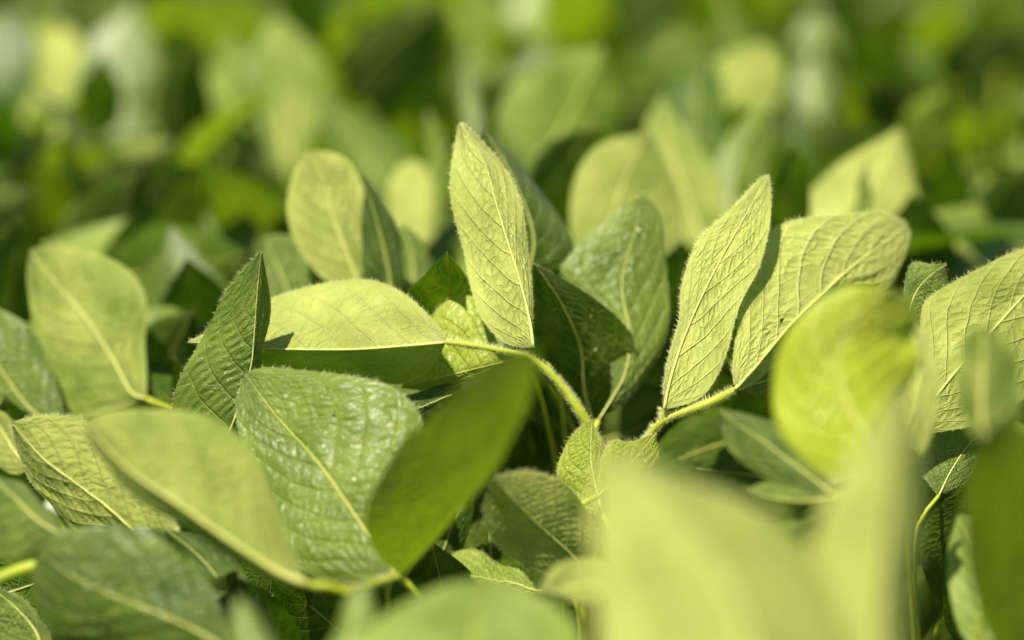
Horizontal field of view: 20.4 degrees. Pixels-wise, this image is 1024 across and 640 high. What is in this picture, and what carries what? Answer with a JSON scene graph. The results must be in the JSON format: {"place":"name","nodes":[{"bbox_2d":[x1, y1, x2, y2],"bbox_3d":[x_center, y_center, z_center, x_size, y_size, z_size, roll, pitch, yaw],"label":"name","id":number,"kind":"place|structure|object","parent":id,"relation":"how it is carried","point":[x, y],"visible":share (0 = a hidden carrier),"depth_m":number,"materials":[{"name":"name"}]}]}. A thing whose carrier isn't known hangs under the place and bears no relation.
{"place":"outdoors","nodes":[
{"label":"outdoors","id":0,"kind":"place"},
{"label":"ground","id":1,"kind":"structure","parent":0,"visible":0},
{"bbox_2d":[0,169,11,184],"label":"soybean plant","id":2,"kind":"object","parent":1,"relation":"on","point":[5,174],"visible":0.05,"depth_m":2.12,"materials":[{"name":"green plant"}]},
{"bbox_2d":[0,166,57,239],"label":"soybean plant","id":3,"kind":"object","parent":1,"relation":"on","point":[52,234],"depth_m":2.13,"materials":[{"name":"green plant"}]},
{"bbox_2d":[25,0,44,23],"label":"soybean plant","id":4,"kind":"object","parent":1,"relation":"on","point":[34,11],"depth_m":2.73,"materials":[{"name":"green plant"}]},
{"bbox_2d":[31,0,46,28],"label":"soybean plant","id":5,"kind":"object","parent":1,"relation":"on","point":[38,22],"depth_m":2.90,"materials":[{"name":"green plant"}]},
{"bbox_2d":[30,12,67,29],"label":"soybean plant","id":6,"kind":"object","parent":1,"relation":"on","point":[51,18],"depth_m":2.92,"materials":[{"name":"green plant"}]},
{"bbox_2d":[52,512,59,522],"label":"soybean plant","id":7,"kind":"object","parent":1,"relation":"on","point":[56,516],"visible":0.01,"depth_m":1.50,"materials":[{"name":"green plant"}]},
{"bbox_2d":[51,0,86,18],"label":"soybean plant","id":8,"kind":"object","parent":1,"relation":"on","point":[69,9],"visible":0.02,"depth_m":3.10,"materials":[{"name":"green plant"}]},
{"bbox_2d":[44,500,103,613],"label":"soybean plant","id":9,"kind":"object","parent":1,"relation":"on","point":[49,507],"depth_m":1.52,"materials":[{"name":"plant"}]},
{"bbox_2d":[29,218,126,529],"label":"soybean plant","id":10,"kind":"object","parent":1,"relation":"on","point":[97,238],"visible":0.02,"depth_m":1.60,"materials":[{"name":"green plant"}]},
{"bbox_2d":[0,135,157,189],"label":"soybean plant","id":11,"kind":"object","parent":1,"relation":"on","point":[15,180],"visible":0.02,"depth_m":1.94,"materials":[{"name":"green plant"}]},
{"bbox_2d":[0,0,159,240],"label":"soybean plant","id":12,"kind":"object","parent":1,"relation":"on","point":[44,197],"visible":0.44,"depth_m":1.81,"materials":[{"name":"green plant"}]},
{"bbox_2d":[17,0,161,244],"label":"soybean plant","id":13,"kind":"object","parent":1,"relation":"on","point":[108,64],"visible":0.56,"depth_m":1.95,"materials":[{"name":"green plant"}]},
{"bbox_2d":[0,245,182,613],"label":"soybean plant","id":14,"kind":"object","parent":1,"relation":"on","point":[78,354],"visible":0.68,"depth_m":1.37,"materials":[{"name":"green plant"}]},
{"bbox_2d":[0,6,273,163],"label":"soybean plant","id":15,"kind":"object","parent":1,"relation":"on","point":[19,61],"visible":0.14,"depth_m":1.94,"materials":[{"name":"green plant"}]},
{"bbox_2d":[0,477,277,639],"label":"soybean plant","id":16,"kind":"object","parent":1,"relation":"on","point":[137,583],"visible":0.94,"depth_m":1.12,"materials":[{"name":"green plant"}]},
{"bbox_2d":[41,0,267,244],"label":"soybean plant","id":17,"kind":"object","parent":1,"relation":"on","point":[179,198],"visible":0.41,"depth_m":2.12,"materials":[{"name":"green plant"}]},
{"bbox_2d":[25,68,288,195],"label":"soybean plant","id":18,"kind":"object","parent":1,"relation":"on","point":[68,121],"visible":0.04,"depth_m":1.80,"materials":[{"name":"green plant"}]},
{"bbox_2d":[0,169,315,622],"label":"soybean plant","id":19,"kind":"object","parent":1,"relation":"on","point":[193,293],"visible":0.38,"depth_m":1.50,"materials":[{"name":"green plant"}]},
{"bbox_2d":[156,39,162,47],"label":"soybean plant","id":20,"kind":"object","parent":1,"relation":"on","point":[159,42],"visible":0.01,"depth_m":2.26,"materials":[{"name":"green plant"}]},
{"bbox_2d":[43,91,291,234],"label":"soybean plant","id":21,"kind":"object","parent":1,"relation":"on","point":[201,139],"visible":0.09,"depth_m":1.79,"materials":[{"name":"green plant"}]},
{"bbox_2d":[48,226,304,639],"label":"soybean plant","id":22,"kind":"object","parent":1,"relation":"on","point":[174,250],"visible":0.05,"depth_m":1.49,"materials":[{"name":"green plant"}]},
{"bbox_2d":[176,523,192,533],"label":"soybean plant","id":23,"kind":"object","parent":1,"relation":"on","point":[182,529],"depth_m":1.50,"materials":[{"name":"green plant"}]},
{"bbox_2d":[155,48,264,286],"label":"soybean plant","id":24,"kind":"object","parent":1,"relation":"on","point":[184,108],"visible":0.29,"depth_m":1.90,"materials":[{"name":"green plant"}]},
{"bbox_2d":[214,54,219,67],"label":"soybean plant","id":25,"kind":"object","parent":1,"relation":"on","point":[217,59],"depth_m":2.40,"materials":[{"name":"green plant"}]},
{"bbox_2d":[207,62,249,165],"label":"soybean plant","id":26,"kind":"object","parent":1,"relation":"on","point":[231,158],"depth_m":2.23,"materials":[{"name":"green plant"}]},
{"bbox_2d":[98,272,367,612],"bbox_3d":[-0.146,0.271,1.739,0.380,0.679,0.274,-5,15,-20],"label":"soybean plant","id":27,"kind":"object","parent":1,"relation":"on","point":[363,277],"depth_m":1.74,"materials":[{"name":"green plant"}]},
{"bbox_2d":[45,131,426,241],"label":"soybean plant","id":28,"kind":"object","parent":1,"relation":"on","point":[264,165],"visible":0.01,"depth_m":2.12,"materials":[{"name":"green plant"}]},
{"bbox_2d":[232,161,286,206],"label":"soybean plant","id":29,"kind":"object","parent":1,"relation":"on","point":[258,169],"depth_m":2.00,"materials":[{"name":"green plant"}]},
{"bbox_2d":[210,0,344,48],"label":"soybean plant","id":30,"kind":"object","parent":1,"relation":"on","point":[265,7],"depth_m":2.65,"materials":[{"name":"green plant"}]},
{"bbox_2d":[170,150,437,432],"bbox_3d":[-0.081,0.286,1.495,0.085,0.767,0.385,4,15,16],"label":"soybean plant","id":31,"kind":"object","parent":1,"relation":"on","point":[344,225],"visible":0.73,"depth_m":1.38,"materials":[{"name":"green plant"}]},
{"bbox_2d":[83,345,536,614],"bbox_3d":[-0.048,0.355,1.189,0.254,0.782,0.156,10,17,35],"label":"soybean plant","id":32,"kind":"object","parent":1,"relation":"on","point":[383,482],"visible":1,"depth_m":1.10,"materials":[{"name":"green plant"}]},
{"bbox_2d":[200,0,426,233],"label":"soybean plant","id":33,"kind":"object","parent":1,"relation":"on","point":[230,196],"visible":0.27,"depth_m":1.73,"materials":[{"name":"green plant"}]},
{"bbox_2d":[159,8,471,79],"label":"soybean plant","id":34,"kind":"object","parent":1,"relation":"on","point":[178,38],"visible":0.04,"depth_m":2.30,"materials":[{"name":"green plant"}]},
{"bbox_2d":[218,11,414,207],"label":"soybean plant","id":35,"kind":"object","parent":1,"relation":"on","point":[287,66],"visible":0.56,"depth_m":1.91,"materials":[{"name":"green plant"}]},
{"bbox_2d":[244,77,453,155],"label":"soybean plant","id":36,"kind":"object","parent":1,"relation":"on","point":[449,146],"visible":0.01,"depth_m":2.25,"materials":[{"name":"green plant"}]},
{"bbox_2d":[332,383,418,416],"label":"soybean plant","id":37,"kind":"object","parent":1,"relation":"on","point":[400,390],"depth_m":1.50,"materials":[{"name":"green plant"}]},
{"bbox_2d":[207,344,591,639],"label":"soybean plant","id":38,"kind":"object","parent":1,"relation":"on","point":[292,616],"visible":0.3,"depth_m":1.26,"materials":[{"name":"green plant"}]},
{"bbox_2d":[329,0,471,29],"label":"soybean plant","id":39,"kind":"object","parent":1,"relation":"on","point":[378,7],"visible":0.06,"depth_m":2.58,"materials":[{"name":"green plant"}]},
{"bbox_2d":[228,579,581,639],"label":"soybean plant","id":40,"kind":"object","parent":1,"relation":"on","point":[478,609],"visible":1,"depth_m":0.97,"materials":[{"name":"green plant"}]},
{"bbox_2d":[335,2,482,218],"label":"soybean plant","id":41,"kind":"object","parent":1,"relation":"on","point":[385,53],"visible":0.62,"depth_m":1.96,"materials":[{"name":"green plant"}]},
{"bbox_2d":[188,121,636,558],"bbox_3d":[-0.040,0.296,1.387,0.194,0.800,0.128,2,14,9],"label":"soybean plant","id":42,"kind":"object","parent":1,"relation":"on","point":[437,328],"visible":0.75,"depth_m":1.28,"materials":[{"name":"green plant"}]},
{"bbox_2d":[328,10,515,195],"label":"soybean plant","id":43,"kind":"object","parent":1,"relation":"on","point":[408,100],"visible":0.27,"depth_m":1.99,"materials":[{"name":"green plant"}]},
{"bbox_2d":[422,25,470,165],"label":"soybean plant","id":44,"kind":"object","parent":1,"relation":"on","point":[464,29],"visible":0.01,"depth_m":2.49,"materials":[{"name":"green plant"}]},
{"bbox_2d":[425,219,504,346],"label":"soybean plant","id":45,"kind":"object","parent":1,"relation":"on","point":[446,237],"visible":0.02,"depth_m":1.63,"materials":[{"name":"green plant"}]},
{"bbox_2d":[378,131,570,279],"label":"soybean plant","id":46,"kind":"object","parent":1,"relation":"on","point":[446,216],"visible":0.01,"depth_m":1.71,"materials":[{"name":"green plant"}]},
{"bbox_2d":[449,0,500,20],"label":"soybean plant","id":47,"kind":"object","parent":1,"relation":"on","point":[464,6],"depth_m":3.20,"materials":[{"name":"green plant"}]},
{"bbox_2d":[501,0,514,7],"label":"soybean plant","id":48,"kind":"object","parent":1,"relation":"on","point":[505,2],"depth_m":3.38,"materials":[{"name":"green plant"}]},
{"bbox_2d":[367,0,687,117],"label":"soybean plant","id":49,"kind":"object","parent":1,"relation":"on","point":[526,15],"visible":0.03,"depth_m":2.50,"materials":[{"name":"green plant"}]},
{"bbox_2d":[406,420,660,636],"bbox_3d":[0.030,0.386,1.276,0.100,0.679,0.272,-4,15,-16],"label":"soybean plant","id":50,"kind":"object","parent":1,"relation":"on","point":[540,521],"visible":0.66,"depth_m":1.21,"materials":[{"name":"green plant"}]},
{"bbox_2d":[457,0,624,83],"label":"soybean plant","id":51,"kind":"object","parent":1,"relation":"on","point":[502,40],"visible":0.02,"depth_m":2.20,"materials":[{"name":"green plant"}]},
{"bbox_2d":[496,45,621,216],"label":"soybean plant","id":52,"kind":"object","parent":1,"relation":"on","point":[558,118],"visible":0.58,"depth_m":1.72,"materials":[{"name":"green plant"}]},
{"bbox_2d":[438,32,688,248],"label":"soybean plant","id":53,"kind":"object","parent":1,"relation":"on","point":[474,55],"visible":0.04,"depth_m":2.12,"materials":[{"name":"green plant"}]},
{"bbox_2d":[542,0,687,230],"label":"soybean plant","id":54,"kind":"object","parent":1,"relation":"on","point":[615,28],"visible":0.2,"depth_m":2.23,"materials":[{"name":"green plant"}]},
{"bbox_2d":[560,130,682,639],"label":"soybean plant","id":55,"kind":"object","parent":1,"relation":"on","point":[626,223],"visible":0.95,"depth_m":1.34,"materials":[{"name":"green plant"}]},
{"bbox_2d":[617,55,676,96],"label":"soybean plant","id":56,"kind":"object","parent":1,"relation":"on","point":[627,85],"visible":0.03,"depth_m":2.24,"materials":[{"name":"green plant"}]},
{"bbox_2d":[624,32,685,77],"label":"soybean plant","id":57,"kind":"object","parent":1,"relation":"on","point":[652,50],"visible":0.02,"depth_m":2.64,"materials":[{"name":"green plant"}]},
{"bbox_2d":[623,19,688,85],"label":"soybean plant","id":58,"kind":"object","parent":1,"relation":"on","point":[678,47],"visible":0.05,"depth_m":2.75,"materials":[{"name":"green plant"}]},
{"bbox_2d":[623,56,694,85],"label":"soybean plant","id":59,"kind":"object","parent":1,"relation":"on","point":[687,60],"depth_m":3.11,"materials":[{"name":"green plant"}]},
{"bbox_2d":[638,60,685,88],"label":"soybean plant","id":60,"kind":"object","parent":1,"relation":"on","point":[679,64],"depth_m":2.85,"materials":[{"name":"green plant"}]},
{"bbox_2d":[523,396,824,639],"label":"soybean plant","id":61,"kind":"object","parent":1,"relation":"on","point":[803,524],"visible":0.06,"depth_m":1.41,"materials":[{"name":"green plant"}]},
{"bbox_2d":[637,0,729,89],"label":"soybean plant","id":62,"kind":"object","parent":1,"relation":"on","point":[725,3],"visible":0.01,"depth_m":2.97,"materials":[{"name":"green plant"}]},
{"bbox_2d":[576,240,831,637],"bbox_3d":[0.077,0.316,1.477,0.166,0.718,0.201,-8,16,-28],"label":"soybean plant","id":63,"kind":"object","parent":1,"relation":"on","point":[694,447],"visible":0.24,"depth_m":1.37,"materials":[{"name":"green plant"}]},
{"bbox_2d":[571,476,837,639],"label":"soybean plant","id":64,"kind":"object","parent":1,"relation":"on","point":[832,482],"visible":0.01,"depth_m":1.53,"materials":[{"name":"green plant"}]},
{"bbox_2d":[644,43,784,247],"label":"soybean plant","id":65,"kind":"object","parent":1,"relation":"on","point":[716,168],"visible":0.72,"depth_m":1.65,"materials":[{"name":"green plant"}]},
{"bbox_2d":[681,4,752,56],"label":"soybean plant","id":66,"kind":"object","parent":1,"relation":"on","point":[729,28],"depth_m":2.63,"materials":[{"name":"green plant"}]},
{"bbox_2d":[678,0,825,190],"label":"soybean plant","id":67,"kind":"object","parent":1,"relation":"on","point":[760,19],"visible":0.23,"depth_m":2.25,"materials":[{"name":"green plant"}]},
{"bbox_2d":[593,381,920,639],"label":"soybean plant","id":68,"kind":"object","parent":1,"relation":"on","point":[677,556],"visible":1,"depth_m":0.84,"materials":[{"name":"green plant"}]},
{"bbox_2d":[664,5,884,120],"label":"soybean plant","id":69,"kind":"object","parent":1,"relation":"on","point":[861,19],"depth_m":2.61,"materials":[{"name":"green plant"}]},
{"bbox_2d":[639,174,912,437],"bbox_3d":[0.121,0.311,1.372,0.138,0.777,0.115,0,14,0],"label":"soybean plant","id":70,"kind":"object","parent":1,"relation":"on","point":[792,271],"visible":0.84,"depth_m":1.27,"materials":[{"name":"green plant"}]},
{"bbox_2d":[727,111,825,549],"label":"soybean plant","id":71,"kind":"object","parent":1,"relation":"on","point":[805,138],"visible":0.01,"depth_m":1.86,"materials":[{"name":"green plant"}]},
{"bbox_2d":[717,285,939,513],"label":"soybean plant","id":72,"kind":"object","parent":1,"relation":"on","point":[851,360],"visible":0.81,"depth_m":1.06,"materials":[{"name":"green plant"}]},
{"bbox_2d":[713,34,988,201],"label":"soybean plant","id":73,"kind":"object","parent":1,"relation":"on","point":[781,113],"visible":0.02,"depth_m":2.10,"materials":[{"name":"green plant"}]},
{"bbox_2d":[710,33,997,182],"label":"soybean plant","id":74,"kind":"object","parent":1,"relation":"on","point":[716,51],"visible":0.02,"depth_m":2.19,"materials":[{"name":"green plant"}]},
{"bbox_2d":[756,0,961,173],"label":"soybean plant","id":75,"kind":"object","parent":1,"relation":"on","point":[937,28],"visible":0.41,"depth_m":2.09,"materials":[{"name":"green plant"}]},
{"bbox_2d":[753,36,982,133],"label":"soybean plant","id":76,"kind":"object","parent":1,"relation":"on","point":[755,41],"depth_m":2.56,"materials":[{"name":"green plant"}]},
{"bbox_2d":[821,124,934,197],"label":"soybean plant","id":77,"kind":"object","parent":1,"relation":"on","point":[922,181],"depth_m":2.12,"materials":[{"name":"green plant"}]},
{"bbox_2d":[770,127,986,549],"bbox_3d":[0.193,0.258,1.621,0.085,0.760,0.208,8,16,28],"label":"soybean plant","id":78,"kind":"object","parent":1,"relation":"on","point":[879,174],"visible":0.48,"depth_m":1.55,"materials":[{"name":"green plant"}]},
{"bbox_2d":[789,6,993,196],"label":"soybean plant","id":79,"kind":"object","parent":1,"relation":"on","point":[875,51],"visible":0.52,"depth_m":1.93,"materials":[{"name":"green plant"}]},
{"bbox_2d":[861,0,921,23],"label":"soybean plant","id":80,"kind":"object","parent":1,"relation":"on","point":[873,6],"visible":0.03,"depth_m":2.89,"materials":[{"name":"green plant"}]},
{"bbox_2d":[857,0,960,88],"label":"soybean plant","id":81,"kind":"object","parent":1,"relation":"on","point":[861,3],"visible":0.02,"depth_m":2.71,"materials":[{"name":"green plant"}]},
{"bbox_2d":[883,1,950,86],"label":"soybean plant","id":82,"kind":"object","parent":1,"relation":"on","point":[903,21],"visible":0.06,"depth_m":2.85,"materials":[{"name":"green plant"}]},
{"bbox_2d":[823,58,1023,122],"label":"soybean plant","id":83,"kind":"object","parent":1,"relation":"on","point":[1020,63],"depth_m":2.88,"materials":[{"name":"green plant"}]},
{"bbox_2d":[846,21,1023,182],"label":"soybean plant","id":84,"kind":"object","parent":1,"relation":"on","point":[979,113],"visible":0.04,"depth_m":2.11,"materials":[{"name":"green plant"}]},
{"bbox_2d":[856,0,1023,211],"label":"soybean plant","id":85,"kind":"object","parent":1,"relation":"on","point":[985,43],"visible":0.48,"depth_m":2.05,"materials":[{"name":"green plant"}]},
{"bbox_2d":[889,165,1023,639],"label":"soybean plant","id":86,"kind":"object","parent":1,"relation":"on","point":[1000,198],"visible":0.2,"depth_m":1.38,"materials":[{"name":"green plant"}]},
{"bbox_2d":[938,86,979,158],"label":"soybean plant","id":87,"kind":"object","parent":1,"relation":"on","point":[942,89],"depth_m":2.56,"materials":[{"name":"green plant"}]},
{"bbox_2d":[899,0,1023,148],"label":"soybean plant","id":88,"kind":"object","parent":1,"relation":"on","point":[1012,9],"visible":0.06,"depth_m":2.69,"materials":[{"name":"green plant"}]},
{"bbox_2d":[903,244,1023,639],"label":"soybean plant","id":89,"kind":"object","parent":1,"relation":"on","point":[954,314],"visible":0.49,"depth_m":1.27,"materials":[{"name":"green plant"}]},
{"bbox_2d":[907,221,1023,250],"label":"soybean plant","id":90,"kind":"object","parent":1,"relation":"on","point":[919,241],"visible":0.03,"depth_m":1.52,"materials":[{"name":"green plant"}]},
{"bbox_2d":[951,89,990,142],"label":"soybean plant","id":91,"kind":"object","parent":1,"relation":"on","point":[957,97],"visible":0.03,"depth_m":2.23,"materials":[{"name":"green plant"}]},
{"bbox_2d":[967,176,977,198],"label":"soybean plant","id":92,"kind":"object","parent":1,"relation":"on","point":[973,185],"depth_m":1.86,"materials":[{"name":"green plant"}]},
{"bbox_2d":[955,82,996,138],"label":"soybean plant","id":93,"kind":"object","parent":1,"relation":"on","point":[966,86],"depth_m":2.45,"materials":[{"name":"green plant"}]},
{"bbox_2d":[951,88,1008,103],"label":"soybean plant","id":94,"kind":"object","parent":1,"relation":"on","point":[1003,101],"depth_m":2.57,"materials":[{"name":"green plant"}]},
{"bbox_2d":[942,218,1023,264],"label":"soybean plant","id":95,"kind":"object","parent":1,"relation":"on","point":[989,249],"visible":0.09,"depth_m":1.55,"materials":[{"name":"green plant"}]},
{"bbox_2d":[947,326,1023,639],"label":"soybean plant","id":96,"kind":"object","parent":1,"relation":"on","point":[985,565],"visible":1,"depth_m":1.04,"materials":[{"name":"green plant"}]},
{"bbox_2d":[976,171,998,177],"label":"soybean plant","id":97,"kind":"object","parent":1,"relation":"on","point":[994,175],"visible":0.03,"depth_m":2.10,"materials":[{"name":"green plant"}]},
{"bbox_2d":[964,145,1023,184],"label":"soybean plant","id":98,"kind":"object","parent":1,"relation":"on","point":[1015,157],"visible":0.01,"depth_m":2.29,"materials":[{"name":"green plant"}]},
{"bbox_2d":[970,60,1023,99],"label":"soybean plant","id":99,"kind":"object","parent":1,"relation":"on","point":[1015,80],"visible":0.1,"depth_m":2.74,"materials":[{"name":"green plant"}]},
{"bbox_2d":[977,89,1023,163],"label":"soybean plant","id":100,"kind":"object","parent":1,"relation":"on","point":[1011,139],"visible":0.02,"depth_m":2.35,"materials":[{"name":"green plant"}]},
{"bbox_2d":[1018,398,1023,421],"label":"soybean plant","id":101,"kind":"object","parent":1,"relation":"on","point":[1021,416],"depth_m":1.39,"materials":[{"name":"green plant"}]}
]}

